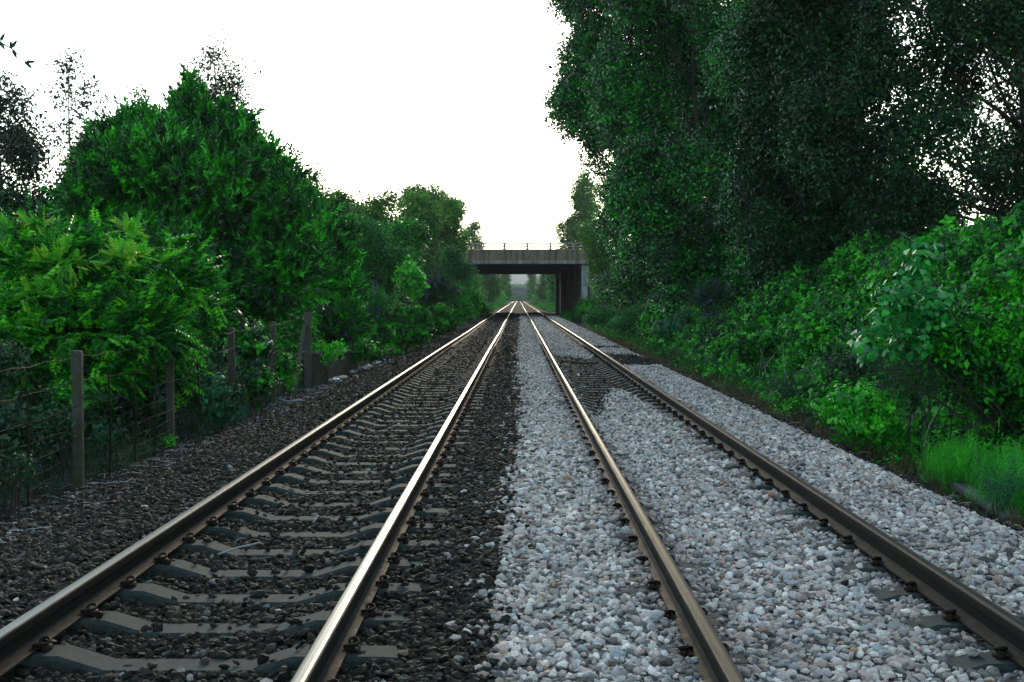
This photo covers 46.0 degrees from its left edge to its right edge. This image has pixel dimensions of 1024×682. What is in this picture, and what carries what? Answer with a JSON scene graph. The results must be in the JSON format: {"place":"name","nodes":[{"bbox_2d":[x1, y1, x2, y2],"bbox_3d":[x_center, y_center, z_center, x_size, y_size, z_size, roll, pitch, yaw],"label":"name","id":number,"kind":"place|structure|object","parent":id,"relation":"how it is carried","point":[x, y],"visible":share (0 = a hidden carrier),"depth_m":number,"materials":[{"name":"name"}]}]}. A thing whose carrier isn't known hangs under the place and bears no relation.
{"place":"outdoors","nodes":[
{"label":"outdoors","id":0,"kind":"place"},
{"bbox_2d":[0,0,1018,248],"label":"sky","id":1,"kind":"structure","parent":0,"point":[375,94],"materials":[{"name":"white"}]},
{"bbox_2d":[0,283,1023,525],"bbox_3d":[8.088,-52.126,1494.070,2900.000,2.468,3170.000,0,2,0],"label":"ground","id":2,"kind":"structure","parent":0,"point":[43,499],"depth_m":15.49,"materials":[{"name":"green plant"}]},
{"bbox_2d":[0,324,34,486],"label":"leafy plant","id":3,"kind":"object","parent":2,"relation":"on","point":[10,358],"visible":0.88,"depth_m":12.74,"materials":[{"name":"green plant"}]},
{"bbox_2d":[0,33,35,69],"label":"willow tree","id":4,"kind":"object","parent":2,"relation":"on","point":[14,52],"visible":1,"depth_m":9.15,"materials":[{"name":"green plant"}]},
{"bbox_2d":[0,447,45,520],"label":"leafy plant","id":5,"kind":"object","parent":2,"relation":"on","point":[9,467],"visible":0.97,"depth_m":10.97,"materials":[{"name":"green plant"}]},
{"bbox_2d":[0,168,53,278],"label":"shrub","id":6,"kind":"object","parent":2,"relation":"on","point":[7,201],"visible":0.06,"depth_m":32.61,"materials":[{"name":"green plant"}]},
{"bbox_2d":[0,66,61,273],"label":"birch tree","id":7,"kind":"object","parent":2,"relation":"on","point":[16,139],"visible":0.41,"depth_m":36.62,"materials":[{"name":"green plant"}]},
{"bbox_2d":[0,400,80,490],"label":"leafy plant","id":8,"kind":"object","parent":2,"relation":"on","point":[17,416],"visible":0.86,"depth_m":12.60,"materials":[{"name":"green plant"}]},
{"bbox_2d":[30,161,67,277],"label":"shrub","id":9,"kind":"object","parent":2,"relation":"on","point":[56,181],"depth_m":36.06,"materials":[{"name":"green plant"}]},
{"bbox_2d":[25,374,88,481],"bbox_3d":[-5.078,1.047,13.458,0.615,1.353,0.561,1,2,26],"label":"leafy plant","id":10,"kind":"object","parent":2,"relation":"on","point":[61,392],"visible":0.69,"depth_m":13.38,"materials":[{"name":"green plant"}]},
{"bbox_2d":[31,43,111,187],"bbox_3d":[-14.514,-5.025,40.060,2.891,9.662,4.111,0,2,0],"label":"birch tree","id":11,"kind":"object","parent":2,"relation":"on","point":[68,70],"visible":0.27,"depth_m":39.89,"materials":[{"name":"green plant"}]},
{"bbox_2d":[85,421,123,470],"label":"leafy plant","id":12,"kind":"object","parent":2,"relation":"on","point":[100,439],"visible":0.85,"depth_m":14.26,"materials":[{"name":"teal plant"}]},
{"bbox_2d":[0,189,244,437],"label":"sumac bush","id":13,"kind":"object","parent":2,"relation":"on","point":[96,305],"visible":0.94,"depth_m":15.96,"materials":[{"name":"green plant"}]},
{"bbox_2d":[116,81,160,109],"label":"birch tree","id":14,"kind":"object","parent":2,"relation":"on","point":[138,93],"visible":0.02,"depth_m":42.63,"materials":[{"name":"green plant"}]},
{"bbox_2d":[117,373,165,442],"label":"leafy plant","id":15,"kind":"object","parent":2,"relation":"on","point":[160,397],"visible":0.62,"depth_m":16.48,"materials":[{"name":"green plant"}]},
{"bbox_2d":[0,312,311,516],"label":"wire fence","id":16,"kind":"object","parent":2,"relation":"on","point":[78,451],"visible":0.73,"depth_m":15.29,"materials":[{"name":"metal"}]},
{"bbox_2d":[157,430,184,448],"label":"leafy plant","id":17,"kind":"object","parent":2,"relation":"on","point":[168,442],"visible":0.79,"depth_m":16.17,"materials":[{"name":"green plant"}]},
{"bbox_2d":[0,313,345,473],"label":"shaded undergrowth","id":18,"kind":"object","parent":2,"relation":"on","point":[91,414],"visible":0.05,"depth_m":16.47,"materials":[{"name":"green plant"}]},
{"bbox_2d":[0,380,347,542],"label":"dry twigs","id":19,"kind":"object","parent":2,"relation":"on","point":[138,465],"visible":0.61,"depth_m":13.57,"materials":[{"name":"wood"}]},
{"bbox_2d":[41,62,341,358],"bbox_3d":[-7.592,-3.143,29.649,7.310,7.404,6.427,0,2,0],"label":"laurel bush","id":20,"kind":"object","parent":2,"relation":"on","point":[184,158],"visible":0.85,"depth_m":28.05,"materials":[{"name":"green plant"}]},
{"bbox_2d":[177,371,249,431],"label":"leafy plant","id":21,"kind":"object","parent":2,"relation":"on","point":[216,396],"visible":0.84,"depth_m":18.12,"materials":[{"name":"teal plant"}]},
{"bbox_2d":[183,24,266,203],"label":"birch tree","id":22,"kind":"object","parent":2,"relation":"on","point":[232,84],"visible":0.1,"depth_m":40.73,"materials":[{"name":"green plant"}]},
{"bbox_2d":[216,307,279,410],"bbox_3d":[-4.743,0.409,21.373,1.136,2.029,1.070,-1,2,-35],"label":"leafy plant","id":23,"kind":"object","parent":2,"relation":"on","point":[253,335],"visible":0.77,"depth_m":21.23,"materials":[{"name":"green plant"}]},
{"bbox_2d":[237,365,280,415],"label":"leafy plant","id":24,"kind":"object","parent":2,"relation":"on","point":[261,382],"visible":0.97,"depth_m":20.49,"materials":[{"name":"green plant"}]},
{"bbox_2d":[267,352,302,401],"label":"leafy plant","id":25,"kind":"object","parent":2,"relation":"on","point":[284,367],"visible":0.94,"depth_m":23.40,"materials":[{"name":"green plant"}]},
{"bbox_2d":[264,299,323,382],"bbox_3d":[-5.126,0.109,27.943,1.537,2.159,1.008,0,2,0],"label":"leafy plant","id":26,"kind":"object","parent":2,"relation":"on","point":[290,327],"visible":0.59,"depth_m":27.84,"materials":[{"name":"green plant"}]},
{"bbox_2d":[303,163,336,208],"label":"tree","id":27,"kind":"object","parent":2,"relation":"on","point":[315,177],"visible":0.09,"depth_m":41.66,"materials":[{"name":"green plant"}]},
{"bbox_2d":[311,338,348,383],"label":"leafy plant","id":28,"kind":"object","parent":2,"relation":"on","point":[328,349],"visible":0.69,"depth_m":28.22,"materials":[{"name":"green plant"}]},
{"bbox_2d":[293,190,378,348],"bbox_3d":[-5.701,-1.910,35.624,3.854,5.407,5.790,0,2,0],"label":"laurel bush","id":29,"kind":"object","parent":2,"relation":"on","point":[350,299],"visible":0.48,"depth_m":34.63,"materials":[{"name":"green plant"}]},
{"bbox_2d":[323,187,362,249],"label":"tree","id":30,"kind":"object","parent":2,"relation":"on","point":[340,196],"visible":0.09,"depth_m":44.86,"materials":[{"name":"green plant"}]},
{"bbox_2d":[198,291,493,382],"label":"undergrowth","id":31,"kind":"object","parent":2,"relation":"on","point":[396,347],"visible":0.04,"depth_m":46.08,"materials":[{"name":"green plant"}]},
{"bbox_2d":[322,316,369,345],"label":"buddleia shrub","id":32,"kind":"object","parent":2,"relation":"on","point":[340,334],"visible":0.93,"depth_m":33.07,"materials":[{"name":"green plant"}]},
{"bbox_2d":[311,349,391,386],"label":"brick wall","id":33,"kind":"structure","parent":2,"relation":"on","point":[345,366],"depth_m":29.48,"materials":[{"name":"brick"}]},
{"bbox_2d":[340,185,368,225],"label":"tree","id":34,"kind":"object","parent":2,"relation":"on","point":[358,206],"visible":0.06,"depth_m":71.43,"materials":[{"name":"green plant"}]},
{"bbox_2d":[335,338,386,369],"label":"leafy plant","id":35,"kind":"object","parent":2,"relation":"on","point":[362,348],"visible":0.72,"depth_m":31.89,"materials":[{"name":"green plant"}]},
{"bbox_2d":[360,320,396,355],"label":"bramble bush","id":36,"kind":"object","parent":2,"relation":"on","point":[384,332],"visible":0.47,"depth_m":36.96,"materials":[{"name":"green plant"}]},
{"bbox_2d":[363,280,396,322],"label":"buddleia shrub","id":37,"kind":"object","parent":2,"relation":"on","point":[377,306],"visible":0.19,"depth_m":41.69,"materials":[{"name":"green plant"}]},
{"bbox_2d":[358,185,406,305],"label":"tree","id":38,"kind":"object","parent":2,"relation":"on","point":[378,209],"visible":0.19,"depth_m":65.72,"materials":[{"name":"green plant"}]},
{"bbox_2d":[350,207,425,313],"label":"shrub","id":39,"kind":"object","parent":2,"relation":"on","point":[382,253],"visible":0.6,"depth_m":49.78,"materials":[{"name":"green plant"}]},
{"bbox_2d":[367,303,436,351],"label":"bramble bush","id":40,"kind":"object","parent":2,"relation":"on","point":[410,325],"visible":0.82,"depth_m":41.92,"materials":[{"name":"green plant"}]},
{"bbox_2d":[383,214,433,304],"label":"shrub","id":41,"kind":"object","parent":2,"relation":"on","point":[414,231],"visible":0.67,"depth_m":57.66,"materials":[{"name":"green plant"}]},
{"bbox_2d":[391,255,429,305],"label":"shrub","id":42,"kind":"object","parent":2,"relation":"on","point":[410,277],"visible":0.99,"depth_m":46.60,"materials":[{"name":"green plant"}]},
{"bbox_2d":[396,184,448,306],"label":"tree","id":43,"kind":"object","parent":2,"relation":"on","point":[419,204],"visible":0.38,"depth_m":75.36,"materials":[{"name":"green plant"}]},
{"bbox_2d":[400,179,454,244],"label":"tree","id":44,"kind":"object","parent":2,"relation":"on","point":[433,190],"visible":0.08,"depth_m":139.34,"materials":[{"name":"green plant"}]},
{"bbox_2d":[395,265,465,338],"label":"buddleia shrub","id":45,"kind":"object","parent":2,"relation":"on","point":[440,284],"visible":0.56,"depth_m":54.66,"materials":[{"name":"green plant"}]},
{"bbox_2d":[421,302,458,338],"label":"bramble bush","id":46,"kind":"object","parent":2,"relation":"on","point":[445,319],"visible":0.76,"depth_m":51.68,"materials":[{"name":"green plant"}]},
{"bbox_2d":[428,192,471,286],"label":"tree","id":47,"kind":"object","parent":2,"relation":"on","point":[455,213],"visible":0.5,"depth_m":91.12,"materials":[{"name":"green plant"}]},
{"bbox_2d":[438,184,470,224],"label":"tree","id":48,"kind":"object","parent":2,"relation":"on","point":[463,204],"visible":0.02,"depth_m":169.01,"materials":[{"name":"green plant"}]},
{"bbox_2d":[436,243,477,322],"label":"shrub","id":49,"kind":"object","parent":2,"relation":"on","point":[452,261],"visible":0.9,"depth_m":79.51,"materials":[{"name":"green plant"}]},
{"bbox_2d":[437,283,476,330],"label":"shrub","id":50,"kind":"object","parent":2,"relation":"on","point":[460,312],"visible":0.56,"depth_m":65.64,"materials":[{"name":"green plant"}]},
{"bbox_2d":[462,284,483,321],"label":"shrub","id":51,"kind":"object","parent":2,"relation":"on","point":[475,297],"visible":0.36,"depth_m":89.38,"materials":[{"name":"green plant"}]},
{"bbox_2d":[460,218,486,287],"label":"tree","id":52,"kind":"object","parent":2,"relation":"on","point":[475,237],"visible":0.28,"depth_m":189.16,"materials":[{"name":"green plant"}]},
{"bbox_2d":[479,274,503,302],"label":"tree","id":53,"kind":"object","parent":2,"relation":"on","point":[491,284],"visible":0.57,"depth_m":248.48,"materials":[{"name":"green plant"}]},
{"bbox_2d":[474,300,508,316],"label":"verge growth","id":54,"kind":"object","parent":2,"relation":"on","point":[496,305],"visible":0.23,"depth_m":231.42,"materials":[{"name":"green plant"}]},
{"bbox_2d":[499,274,512,301],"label":"tree","id":55,"kind":"object","parent":2,"relation":"on","point":[507,286],"visible":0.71,"depth_m":378.37,"materials":[{"name":"green plant"}]},
{"bbox_2d":[0,301,1023,681],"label":"ballast","id":56,"kind":"structure","parent":2,"relation":"on","point":[672,649],"depth_m":6.98,"materials":[{"name":"gravel"}]},
{"bbox_2d":[217,542,261,554],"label":"twig","id":57,"kind":"object","parent":56,"relation":"on","point":[232,549],"visible":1,"depth_m":8.37,"materials":[{"name":"wood"}]},
{"bbox_2d":[0,302,516,681],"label":"railway track","id":58,"kind":"structure","parent":56,"relation":"on","point":[328,653],"depth_m":7.75,"materials":[{"name":"metal"}]},
{"bbox_2d":[0,313,1023,681],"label":"dark ballast stones","id":59,"kind":"object","parent":56,"relation":"on","point":[272,435],"visible":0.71,"depth_m":9.13,"materials":[{"name":"gravel"}]},
{"bbox_2d":[8,313,1023,681],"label":"pale ballast stones","id":60,"kind":"object","parent":56,"relation":"on","point":[564,437],"visible":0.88,"depth_m":8.19,"materials":[{"name":"gravel"}]},
{"bbox_2d":[521,301,1023,681],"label":"railway track","id":61,"kind":"structure","parent":56,"relation":"on","point":[966,608],"depth_m":7.81,"materials":[{"name":"metal"}]},
{"bbox_2d":[0,351,1023,540],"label":"cess stones","id":62,"kind":"object","parent":2,"relation":"on","point":[74,489],"visible":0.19,"depth_m":14.57,"materials":[{"name":"gravel"}]},
{"bbox_2d":[508,287,529,301],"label":"road bridge","id":63,"kind":"structure","parent":2,"relation":"on","point":[520,289],"depth_m":699.36,"materials":[{"name":"grey concrete"}]},
{"bbox_2d":[509,282,538,301],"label":"distant wood","id":64,"kind":"object","parent":2,"relation":"on","point":[512,298],"visible":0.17,"depth_m":768.13,"materials":[{"name":"plant"}]},
{"bbox_2d":[526,274,537,300],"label":"tree","id":65,"kind":"object","parent":2,"relation":"on","point":[532,281],"visible":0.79,"depth_m":428.57,"materials":[{"name":"green plant"}]},
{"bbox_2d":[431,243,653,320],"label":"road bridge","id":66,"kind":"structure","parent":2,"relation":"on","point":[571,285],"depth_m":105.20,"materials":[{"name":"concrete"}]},
{"bbox_2d":[534,274,550,301],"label":"tree","id":67,"kind":"object","parent":2,"relation":"on","point":[541,286],"visible":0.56,"depth_m":298.26,"materials":[{"name":"green plant"}]},
{"bbox_2d":[544,274,557,305],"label":"tree","id":68,"kind":"object","parent":2,"relation":"on","point":[551,296],"visible":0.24,"depth_m":199.58,"materials":[{"name":"green plant"}]},
{"bbox_2d":[552,212,581,274],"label":"tree","id":69,"kind":"object","parent":2,"relation":"on","point":[563,228],"visible":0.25,"depth_m":178.52,"materials":[{"name":"green plant"}]},
{"bbox_2d":[562,170,600,297],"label":"tree","id":70,"kind":"object","parent":2,"relation":"on","point":[584,209],"visible":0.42,"depth_m":173.34,"materials":[{"name":"green plant"}]},
{"bbox_2d":[572,294,597,318],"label":"shrub","id":71,"kind":"object","parent":2,"relation":"on","point":[582,305],"visible":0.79,"depth_m":96.67,"materials":[{"name":"green plant"}]},
{"bbox_2d":[528,278,649,303],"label":"distant wood","id":72,"kind":"object","parent":2,"relation":"on","point":[592,293],"visible":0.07,"depth_m":217.97,"materials":[{"name":"plant"}]},
{"bbox_2d":[528,297,654,321],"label":"verge growth","id":73,"kind":"object","parent":2,"relation":"on","point":[544,305],"visible":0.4,"depth_m":148.52,"materials":[{"name":"green plant"}]},
{"bbox_2d":[575,174,613,307],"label":"tree","id":74,"kind":"object","parent":2,"relation":"on","point":[596,253],"visible":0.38,"depth_m":93.85,"materials":[{"name":"green plant"}]},
{"bbox_2d":[581,302,619,327],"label":"shrub","id":75,"kind":"object","parent":2,"relation":"on","point":[599,314],"visible":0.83,"depth_m":79.25,"materials":[{"name":"green plant"}]},
{"bbox_2d":[587,191,631,312],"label":"tree","id":76,"kind":"object","parent":2,"relation":"on","point":[603,282],"visible":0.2,"depth_m":83.67,"materials":[{"name":"green plant"}]},
{"bbox_2d":[603,304,647,334],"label":"shrub","id":77,"kind":"object","parent":2,"relation":"on","point":[625,318],"visible":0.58,"depth_m":61.59,"materials":[{"name":"green plant"}]},
{"bbox_2d":[539,0,743,297],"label":"poplar tree","id":78,"kind":"object","parent":2,"relation":"on","point":[566,102],"visible":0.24,"depth_m":62.05,"materials":[{"name":"green plant"}]},
{"bbox_2d":[576,0,748,320],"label":"poplar tree","id":79,"kind":"object","parent":2,"relation":"on","point":[665,181],"visible":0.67,"depth_m":48.20,"materials":[{"name":"green plant"}]},
{"bbox_2d":[592,156,742,311],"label":"poplar tree","id":80,"kind":"object","parent":2,"relation":"on","point":[633,285],"visible":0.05,"depth_m":70.91,"materials":[{"name":"green plant"}]},
{"bbox_2d":[649,306,697,343],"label":"shrub","id":81,"kind":"object","parent":2,"relation":"on","point":[662,328],"visible":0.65,"depth_m":43.72,"materials":[{"name":"teal plant"}]},
{"bbox_2d":[681,273,739,334],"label":"buddleia shrub","id":82,"kind":"object","parent":2,"relation":"on","point":[715,294],"visible":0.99,"depth_m":37.81,"materials":[{"name":"green plant"}]},
{"bbox_2d":[718,327,787,380],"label":"bramble bush","id":83,"kind":"object","parent":2,"relation":"on","point":[743,347],"visible":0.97,"depth_m":26.63,"materials":[{"name":"green plant"}]},
{"bbox_2d":[748,357,819,410],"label":"leafy plant","id":84,"kind":"object","parent":2,"relation":"on","point":[785,385],"visible":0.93,"depth_m":21.50,"materials":[{"name":"green plant"}]},
{"bbox_2d":[697,0,901,306],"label":"poplar tree","id":85,"kind":"object","parent":2,"relation":"on","point":[716,62],"visible":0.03,"depth_m":38.77,"materials":[{"name":"green plant"}]},
{"bbox_2d":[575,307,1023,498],"bbox_3d":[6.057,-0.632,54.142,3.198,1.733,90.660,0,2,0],"label":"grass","id":86,"kind":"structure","parent":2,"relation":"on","point":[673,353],"depth_m":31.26,"materials":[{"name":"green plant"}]},
{"bbox_2d":[583,323,1023,491],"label":"verge weeds","id":87,"kind":"object","parent":2,"relation":"on","point":[915,423],"visible":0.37,"depth_m":20.95,"materials":[{"name":"green plant"}]},
{"bbox_2d":[593,330,1023,529],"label":"dry grass","id":88,"kind":"structure","parent":2,"relation":"on","point":[621,341],"depth_m":18.43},
{"bbox_2d":[720,0,913,297],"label":"poplar tree","id":89,"kind":"object","parent":2,"relation":"on","point":[788,38],"visible":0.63,"depth_m":32.61,"materials":[{"name":"green plant"}]},
{"bbox_2d":[620,219,1023,422],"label":"dull scrub","id":90,"kind":"object","parent":2,"relation":"on","point":[746,299],"visible":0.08,"depth_m":23.82,"materials":[{"name":"green plant"}]},
{"bbox_2d":[625,200,1023,458],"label":"brambles","id":91,"kind":"object","parent":2,"relation":"on","point":[994,283],"visible":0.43,"depth_m":24.01,"materials":[{"name":"green plant"}]},
{"bbox_2d":[628,203,1023,437],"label":"nettles","id":92,"kind":"object","parent":2,"relation":"on","point":[874,272],"visible":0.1,"depth_m":24.45,"materials":[{"name":"green plant"}]},
{"bbox_2d":[705,234,954,454],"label":"dead stems","id":93,"kind":"object","parent":2,"relation":"on","point":[822,373],"visible":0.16,"depth_m":23.82,"materials":[{"name":"plant"}]},
{"bbox_2d":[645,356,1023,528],"bbox_3d":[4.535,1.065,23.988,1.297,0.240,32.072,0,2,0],"label":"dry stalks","id":94,"kind":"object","parent":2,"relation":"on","point":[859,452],"visible":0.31,"depth_m":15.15,"materials":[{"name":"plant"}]},
{"bbox_2d":[651,215,1023,393],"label":"thicket shoots","id":95,"kind":"object","parent":2,"relation":"on","point":[1016,365],"visible":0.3,"depth_m":24.36,"materials":[{"name":"green plant"}]},
{"bbox_2d":[816,349,887,432],"bbox_3d":[4.966,0.830,17.645,0.973,1.445,0.980,0,2,0],"label":"leafy plant","id":96,"kind":"object","parent":2,"relation":"on","point":[839,363],"visible":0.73,"depth_m":17.51,"materials":[{"name":"green plant"}]},
{"bbox_2d":[809,376,913,457],"bbox_3d":[4.499,1.041,15.460,1.343,1.186,1.092,0,2,0],"label":"bush","id":97,"kind":"object","parent":2,"relation":"on","point":[875,421],"visible":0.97,"depth_m":15.34,"materials":[{"name":"green plant"}]},
{"bbox_2d":[765,0,1023,245],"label":"poplar tree","id":98,"kind":"object","parent":2,"relation":"on","point":[897,144],"visible":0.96,"depth_m":28.34,"materials":[{"name":"green plant"}]},
{"bbox_2d":[851,164,963,277],"bbox_3d":[12.070,-2.819,40.050,6.747,6.766,7.011,0,2,0],"label":"poplar tree","id":99,"kind":"object","parent":2,"relation":"on","point":[884,228],"visible":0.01,"depth_m":37.84,"materials":[{"name":"green plant"}]},
{"bbox_2d":[855,337,977,456],"bbox_3d":[5.129,0.710,15.002,1.635,1.851,1.648,0,2,0],"label":"leafy plant","id":100,"kind":"object","parent":2,"relation":"on","point":[901,372],"visible":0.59,"depth_m":14.94,"materials":[{"name":"green plant"}]},
{"bbox_2d":[846,236,1022,443],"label":"poplar sapling","id":101,"kind":"object","parent":2,"relation":"on","point":[927,309],"visible":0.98,"depth_m":14.10,"materials":[{"name":"green plant"}]},
{"bbox_2d":[909,293,1023,444],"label":"leafy plant","id":102,"kind":"object","parent":2,"relation":"on","point":[980,335],"visible":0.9,"depth_m":14.23,"materials":[{"name":"green plant"}]},
{"bbox_2d":[940,0,1023,224],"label":"poplar tree","id":103,"kind":"object","parent":2,"relation":"on","point":[990,186],"visible":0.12,"depth_m":34.55,"materials":[{"name":"green plant"}]},
{"bbox_2d":[952,482,1022,522],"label":"wooden plank","id":104,"kind":"object","parent":2,"relation":"on","point":[963,487],"visible":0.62,"depth_m":11.52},
{"bbox_2d":[959,441,1023,520],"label":"horsetail plant","id":105,"kind":"object","parent":2,"relation":"on","point":[990,486],"visible":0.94,"depth_m":10.86,"materials":[{"name":"teal plant"}]},
{"bbox_2d":[499,274,540,284],"bbox_3d":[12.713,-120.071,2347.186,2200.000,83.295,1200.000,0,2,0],"label":"hill","id":106,"kind":"structure","parent":0,"point":[521,278],"depth_m":2119.24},
{"bbox_2d":[893,410,1023,519],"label":"grass","id":107,"kind":"structure","parent":0,"point":[954,467],"depth_m":12.63,"materials":[{"name":"plant"}]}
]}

